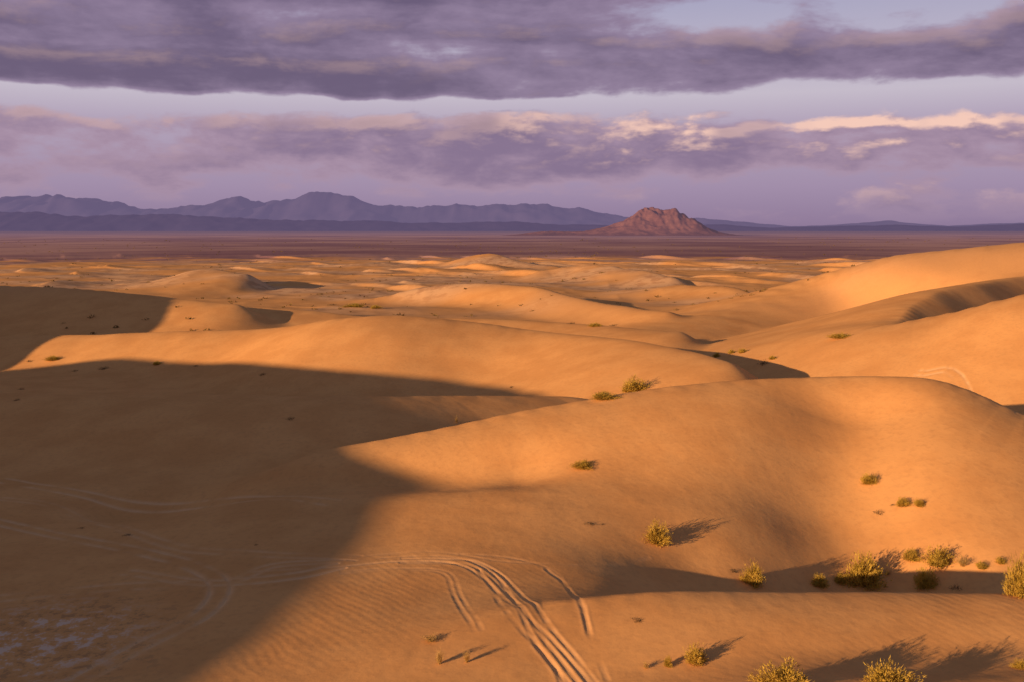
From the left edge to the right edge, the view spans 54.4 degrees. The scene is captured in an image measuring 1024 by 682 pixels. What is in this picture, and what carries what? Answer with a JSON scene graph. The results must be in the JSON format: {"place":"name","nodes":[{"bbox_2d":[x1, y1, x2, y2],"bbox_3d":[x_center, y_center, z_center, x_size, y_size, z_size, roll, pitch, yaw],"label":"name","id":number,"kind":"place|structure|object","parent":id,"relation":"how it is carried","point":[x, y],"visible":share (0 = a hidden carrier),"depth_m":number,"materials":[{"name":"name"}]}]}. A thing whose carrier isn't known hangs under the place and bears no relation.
{"place":"outdoors","nodes":[
{"label":"outdoors","id":0,"kind":"place"},
{"bbox_2d":[0,231,1023,681],"bbox_3d":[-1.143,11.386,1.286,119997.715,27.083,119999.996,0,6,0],"label":"sand dune ground","id":1,"kind":"structure","parent":0,"point":[334,493],"depth_m":59.26,"materials":[{"name":"orange sand"}]},
{"bbox_2d":[44,356,60,360],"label":"desert shrub","id":2,"kind":"object","parent":1,"relation":"on","point":[51,358],"visible":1,"depth_m":142.55,"materials":[{"name":"green plant"}]},
{"bbox_2d":[340,303,366,307],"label":"desert shrub","id":3,"kind":"object","parent":1,"relation":"on","point":[356,305],"visible":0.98,"depth_m":258.27,"materials":[{"name":"green plant"}]},
{"bbox_2d":[370,305,383,308],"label":"desert shrub","id":4,"kind":"object","parent":1,"relation":"on","point":[374,307],"visible":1,"depth_m":254.48,"materials":[{"name":"green plant"}]},
{"bbox_2d":[421,632,438,642],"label":"dry grass tuft","id":5,"kind":"object","parent":1,"relation":"on","point":[429,639],"visible":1,"depth_m":34.06,"materials":[{"name":"beige plant"}]},
{"bbox_2d":[435,647,444,664],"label":"dry grass tuft","id":6,"kind":"object","parent":1,"relation":"on","point":[439,659],"visible":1,"depth_m":32.18,"materials":[{"name":"beige plant"}]},
{"bbox_2d":[462,647,469,662],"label":"dry grass tuft","id":7,"kind":"object","parent":1,"relation":"on","point":[466,658],"visible":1,"depth_m":32.21,"materials":[{"name":"beige plant"}]},
{"bbox_2d":[1,238,1010,333],"bbox_3d":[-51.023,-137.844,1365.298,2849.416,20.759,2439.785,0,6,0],"label":"distant scrub","id":8,"kind":"object","parent":1,"relation":"on","point":[117,326],"visible":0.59,"depth_m":404.34,"materials":[{"name":"green plant"}]},
{"bbox_2d":[567,458,593,470],"bbox_3d":[3.913,6.877,55.870,1.626,0.600,1.703,1,7,12],"label":"desert shrub","id":9,"kind":"object","parent":1,"relation":"on","point":[582,464],"visible":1,"depth_m":55.57,"materials":[{"name":"green plant"}]},
{"bbox_2d":[584,322,602,326],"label":"desert shrub","id":10,"kind":"object","parent":1,"relation":"on","point":[593,325],"visible":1,"depth_m":161.34,"materials":[{"name":"green plant"}]},
{"bbox_2d":[589,390,620,400],"bbox_3d":[5.860,3.538,65.371,2.430,0.644,2.545,-2,7,-21],"label":"desert shrub","id":11,"kind":"object","parent":1,"relation":"on","point":[602,396],"visible":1,"depth_m":64.97,"materials":[{"name":"green plant"}]},
{"bbox_2d":[619,375,650,392],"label":"desert shrub","id":12,"kind":"object","parent":1,"relation":"on","point":[633,385],"visible":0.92,"depth_m":93.67,"materials":[{"name":"green plant"}]},
{"bbox_2d":[640,517,672,547],"bbox_3d":[6.836,8.992,47.309,1.663,1.607,1.396,1,6,5],"label":"desert shrub","id":13,"kind":"object","parent":1,"relation":"on","point":[658,536],"visible":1,"depth_m":47.02,"materials":[{"name":"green plant"}]},
{"bbox_2d":[664,655,671,666],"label":"desert shrub","id":14,"kind":"object","parent":1,"relation":"on","point":[667,662],"visible":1,"depth_m":31.40,"materials":[{"name":"green plant"}]},
{"bbox_2d":[681,639,707,666],"bbox_3d":[5.834,9.933,31.532,0.887,0.978,0.847,0,6,2],"label":"desert shrub","id":15,"kind":"object","parent":1,"relation":"on","point":[694,656],"visible":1,"depth_m":31.52,"materials":[{"name":"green plant"}]},
{"bbox_2d":[737,348,746,352],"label":"desert shrub","id":16,"kind":"object","parent":1,"relation":"on","point":[741,351],"visible":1,"depth_m":120.26,"materials":[{"name":"green plant"}]},
{"bbox_2d":[738,558,765,588],"bbox_3d":[11.092,10.600,45.534,1.338,1.551,1.272,6,9,42],"label":"desert shrub","id":17,"kind":"object","parent":1,"relation":"on","point":[754,578],"visible":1,"depth_m":45.39,"materials":[{"name":"green plant"}]},
{"bbox_2d":[746,654,813,681],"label":"desert shrub","id":18,"kind":"object","parent":1,"relation":"on","point":[784,674],"visible":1,"depth_m":28.56,"materials":[{"name":"green plant"}]},
{"bbox_2d":[811,573,829,588],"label":"desert shrub","id":19,"kind":"object","parent":1,"relation":"on","point":[821,582],"visible":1,"depth_m":47.22,"materials":[{"name":"green plant"}]},
{"bbox_2d":[824,331,852,338],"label":"desert shrub","id":20,"kind":"object","parent":1,"relation":"on","point":[839,336],"visible":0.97,"depth_m":112.48,"materials":[{"name":"green plant"}]},
{"bbox_2d":[833,572,850,585],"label":"desert shrub","id":21,"kind":"object","parent":1,"relation":"on","point":[840,579],"visible":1,"depth_m":47.87,"materials":[{"name":"green plant"}]},
{"bbox_2d":[839,550,891,591],"bbox_3d":[17.226,11.001,48.077,2.516,2.140,2.401,4,8,32],"label":"desert shrub","id":22,"kind":"object","parent":1,"relation":"on","point":[866,574],"visible":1,"depth_m":47.81,"materials":[{"name":"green plant"}]},
{"bbox_2d":[858,473,878,485],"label":"desert shrub","id":23,"kind":"object","parent":1,"relation":"on","point":[867,480],"visible":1,"depth_m":54.93,"materials":[{"name":"green plant"}]},
{"bbox_2d":[859,657,926,681],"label":"desert shrub","id":24,"kind":"object","parent":1,"relation":"on","point":[884,673],"visible":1,"depth_m":28.61,"materials":[{"name":"green plant"}]},
{"bbox_2d":[895,496,914,507],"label":"desert shrub","id":25,"kind":"object","parent":1,"relation":"on","point":[903,501],"visible":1,"depth_m":52.43,"materials":[{"name":"green plant"}]},
{"bbox_2d":[901,547,922,561],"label":"desert shrub","id":26,"kind":"object","parent":1,"relation":"on","point":[909,555],"visible":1,"depth_m":48.83,"materials":[{"name":"green plant"}]},
{"bbox_2d":[913,497,925,507],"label":"desert shrub","id":27,"kind":"object","parent":1,"relation":"on","point":[919,503],"visible":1,"depth_m":52.05,"materials":[{"name":"green plant"}]},
{"bbox_2d":[912,566,940,591],"bbox_3d":[19.634,11.174,47.168,1.319,1.500,1.387,2,7,20],"label":"desert shrub","id":28,"kind":"object","parent":1,"relation":"on","point":[923,580],"visible":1,"depth_m":47.05,"materials":[{"name":"green plant"}]},
{"bbox_2d":[922,543,956,568],"bbox_3d":[20.646,10.342,48.180,1.595,1.315,1.517,-2,7,-21],"label":"desert shrub","id":29,"kind":"object","parent":1,"relation":"on","point":[938,558],"visible":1,"depth_m":48.01,"materials":[{"name":"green plant"}]},
{"bbox_2d":[956,554,970,566],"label":"dry grass tuft","id":30,"kind":"object","parent":1,"relation":"on","point":[963,562],"visible":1,"depth_m":47.57,"materials":[{"name":"beige plant"}]},
{"bbox_2d":[976,560,988,569],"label":"desert shrub","id":31,"kind":"object","parent":1,"relation":"on","point":[982,566],"visible":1,"depth_m":47.19,"materials":[{"name":"green plant"}]},
{"bbox_2d":[995,556,1007,564],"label":"desert shrub","id":32,"kind":"object","parent":1,"relation":"on","point":[999,560],"visible":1,"depth_m":47.28,"materials":[{"name":"green plant"}]},
{"bbox_2d":[1000,550,1023,598],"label":"desert shrub","id":33,"kind":"object","parent":1,"relation":"on","point":[1015,582],"visible":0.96,"depth_m":36.04,"materials":[{"name":"green plant"}]},
{"bbox_2d":[1011,659,1023,669],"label":"desert shrub","id":34,"kind":"object","parent":1,"relation":"on","point":[1019,665],"visible":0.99,"depth_m":30.75,"materials":[{"name":"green plant"}]},
{"bbox_2d":[0,191,1023,227],"bbox_3d":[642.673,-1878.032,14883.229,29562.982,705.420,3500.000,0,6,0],"label":"mountain range","id":35,"kind":"structure","parent":0,"point":[316,205],"depth_m":14190.65,"materials":[{"name":"purple stone"}]},
{"bbox_2d":[0,211,1023,230],"bbox_3d":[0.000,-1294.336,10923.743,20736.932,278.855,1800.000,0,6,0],"label":"mountain range","id":36,"kind":"structure","parent":0,"point":[27,221],"depth_m":10412.42,"materials":[{"name":"purple stone"}]},
{"bbox_2d":[0,0,1023,225],"label":"sky","id":37,"kind":"structure","parent":0,"point":[778,112],"materials":[{"name":"purple"}]},
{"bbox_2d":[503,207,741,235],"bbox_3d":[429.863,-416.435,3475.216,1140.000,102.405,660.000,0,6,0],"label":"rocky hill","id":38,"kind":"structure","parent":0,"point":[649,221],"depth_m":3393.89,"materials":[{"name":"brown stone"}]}
]}

